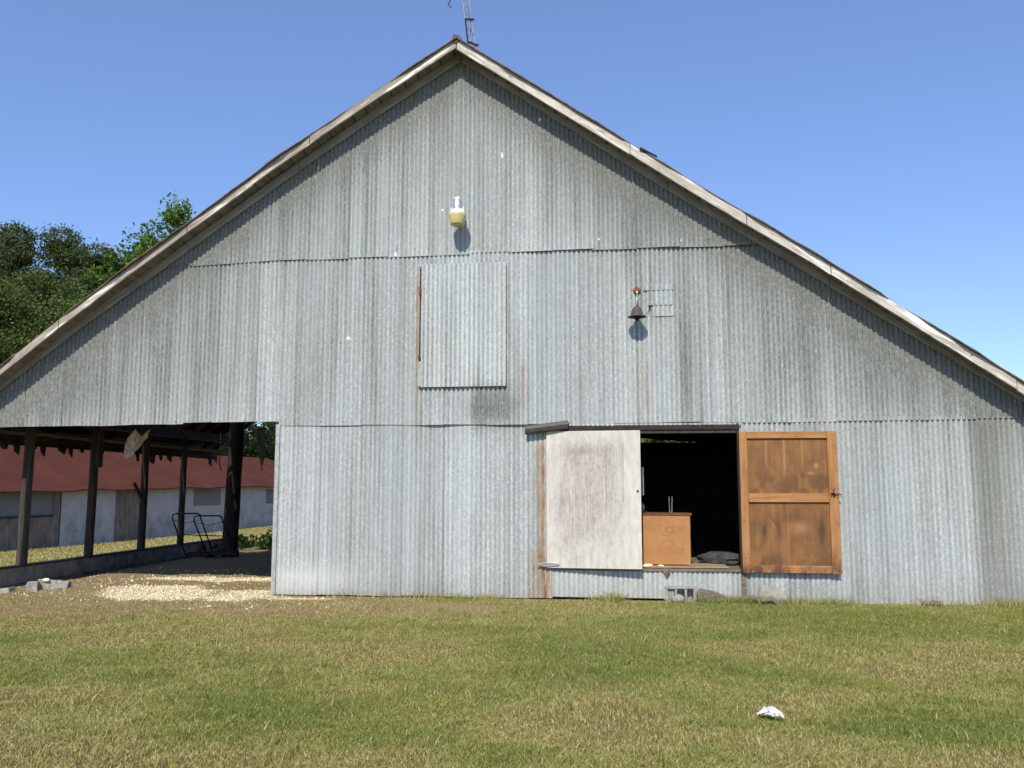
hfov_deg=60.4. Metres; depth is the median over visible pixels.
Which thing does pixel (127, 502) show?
wooden door
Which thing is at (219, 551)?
push mower
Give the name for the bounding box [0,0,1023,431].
sky
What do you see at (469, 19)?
antenna mast
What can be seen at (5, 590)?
broken block
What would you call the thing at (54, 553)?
field grass
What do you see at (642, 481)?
hanging board
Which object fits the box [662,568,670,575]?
sheet scrap
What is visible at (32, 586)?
broken block
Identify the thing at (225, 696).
lawn grass
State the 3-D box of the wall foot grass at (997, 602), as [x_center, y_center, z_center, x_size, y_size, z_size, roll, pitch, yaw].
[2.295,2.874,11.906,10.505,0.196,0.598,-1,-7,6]
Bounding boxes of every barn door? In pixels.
[537,430,641,568]
[737,431,841,573]
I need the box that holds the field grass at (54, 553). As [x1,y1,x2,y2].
[0,525,272,566]
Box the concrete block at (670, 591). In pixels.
[665,586,695,602]
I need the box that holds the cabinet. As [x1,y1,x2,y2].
[641,512,691,564]
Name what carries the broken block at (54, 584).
on the ground at (252, 559)
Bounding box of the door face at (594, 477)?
[546,430,641,568]
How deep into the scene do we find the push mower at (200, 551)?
18.54 m
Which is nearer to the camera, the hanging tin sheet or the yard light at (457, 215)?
the yard light at (457, 215)
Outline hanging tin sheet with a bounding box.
[124,429,149,457]
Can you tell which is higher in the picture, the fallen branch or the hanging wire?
the hanging wire
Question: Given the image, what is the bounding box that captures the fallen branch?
[738,595,779,604]
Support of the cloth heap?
on the barn
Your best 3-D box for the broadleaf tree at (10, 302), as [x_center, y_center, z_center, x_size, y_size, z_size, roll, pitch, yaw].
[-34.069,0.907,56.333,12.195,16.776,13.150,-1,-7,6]
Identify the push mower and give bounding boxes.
[172,513,217,558]
[193,515,238,557]
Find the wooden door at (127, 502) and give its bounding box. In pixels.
[114,490,139,541]
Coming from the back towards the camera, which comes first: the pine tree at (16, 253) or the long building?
the pine tree at (16, 253)
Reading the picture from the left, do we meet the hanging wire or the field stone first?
the hanging wire
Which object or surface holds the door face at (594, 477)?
in the barn door at (594, 518)
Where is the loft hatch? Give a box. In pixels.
[417,262,506,386]
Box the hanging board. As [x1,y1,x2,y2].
[641,467,643,495]
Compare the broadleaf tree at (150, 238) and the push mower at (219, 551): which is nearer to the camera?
the push mower at (219, 551)
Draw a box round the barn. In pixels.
[0,34,1023,604]
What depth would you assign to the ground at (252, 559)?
9.55 m
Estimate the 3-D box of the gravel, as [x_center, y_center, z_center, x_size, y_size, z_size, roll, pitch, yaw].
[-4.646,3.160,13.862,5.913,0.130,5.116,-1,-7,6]
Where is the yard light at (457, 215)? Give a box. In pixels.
[449,197,465,226]
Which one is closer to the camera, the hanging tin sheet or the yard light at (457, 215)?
the yard light at (457, 215)
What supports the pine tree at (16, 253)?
on the ground at (252, 559)
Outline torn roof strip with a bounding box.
[257,427,265,470]
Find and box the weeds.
[212,527,272,549]
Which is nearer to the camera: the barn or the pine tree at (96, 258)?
the barn
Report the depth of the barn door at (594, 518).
12.24 m
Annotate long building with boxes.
[0,445,274,551]
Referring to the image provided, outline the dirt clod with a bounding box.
[929,601,943,606]
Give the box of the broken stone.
[671,594,683,602]
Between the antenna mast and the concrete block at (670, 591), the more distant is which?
the antenna mast
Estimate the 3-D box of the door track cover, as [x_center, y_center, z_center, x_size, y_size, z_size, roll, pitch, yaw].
[0.488,0.614,12.440,0.610,0.195,0.100,-1,-7,6]
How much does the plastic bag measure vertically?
0.070 m
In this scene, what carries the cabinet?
on the barn
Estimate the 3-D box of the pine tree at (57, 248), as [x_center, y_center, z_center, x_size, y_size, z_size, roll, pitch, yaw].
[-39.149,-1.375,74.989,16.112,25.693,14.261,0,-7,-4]
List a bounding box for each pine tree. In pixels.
[0,219,66,296]
[3,222,88,358]
[55,237,120,297]
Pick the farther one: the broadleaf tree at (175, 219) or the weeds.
the broadleaf tree at (175, 219)
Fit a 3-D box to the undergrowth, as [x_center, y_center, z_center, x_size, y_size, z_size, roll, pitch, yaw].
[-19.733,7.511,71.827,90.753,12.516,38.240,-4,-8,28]
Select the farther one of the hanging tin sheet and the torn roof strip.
the torn roof strip
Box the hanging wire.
[219,432,221,470]
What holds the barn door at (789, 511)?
attached to the barn
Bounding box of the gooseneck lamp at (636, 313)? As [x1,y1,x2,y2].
[627,287,650,320]
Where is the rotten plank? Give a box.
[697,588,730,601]
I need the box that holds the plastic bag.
[757,706,784,718]
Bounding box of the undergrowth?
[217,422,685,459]
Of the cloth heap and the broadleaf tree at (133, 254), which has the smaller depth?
the cloth heap
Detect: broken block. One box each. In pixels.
[0,587,14,593]
[26,581,38,591]
[38,579,71,589]
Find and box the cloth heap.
[696,551,739,565]
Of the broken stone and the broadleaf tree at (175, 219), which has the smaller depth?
the broken stone
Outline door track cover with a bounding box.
[525,420,567,433]
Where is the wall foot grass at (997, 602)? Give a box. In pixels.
[302,589,1023,608]
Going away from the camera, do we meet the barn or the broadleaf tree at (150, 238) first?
the barn
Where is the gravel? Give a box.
[6,566,376,611]
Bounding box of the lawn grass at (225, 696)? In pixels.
[0,589,1023,767]
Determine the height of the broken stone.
0.130 m
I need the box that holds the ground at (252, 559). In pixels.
[0,538,1023,767]
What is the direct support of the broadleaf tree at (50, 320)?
on the ground at (252, 559)
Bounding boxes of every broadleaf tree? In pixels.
[0,259,87,359]
[0,272,57,445]
[0,287,94,446]
[62,222,153,308]
[135,218,165,245]
[157,189,196,242]
[220,422,275,460]
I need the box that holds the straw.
[0,582,423,620]
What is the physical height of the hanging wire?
0.854 m
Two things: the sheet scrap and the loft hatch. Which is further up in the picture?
the loft hatch
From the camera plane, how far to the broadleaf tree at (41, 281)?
62.89 m
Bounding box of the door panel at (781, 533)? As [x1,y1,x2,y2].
[747,438,831,565]
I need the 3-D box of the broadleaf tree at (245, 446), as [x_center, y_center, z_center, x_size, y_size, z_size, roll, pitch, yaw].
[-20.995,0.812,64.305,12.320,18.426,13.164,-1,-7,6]
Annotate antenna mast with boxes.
[448,0,478,47]
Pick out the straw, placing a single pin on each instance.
(14, 601)
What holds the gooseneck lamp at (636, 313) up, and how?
attached to the barn
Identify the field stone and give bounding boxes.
[757,585,787,603]
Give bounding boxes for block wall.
[0,536,247,587]
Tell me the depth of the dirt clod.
11.54 m
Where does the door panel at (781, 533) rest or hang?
in the barn door at (789, 511)

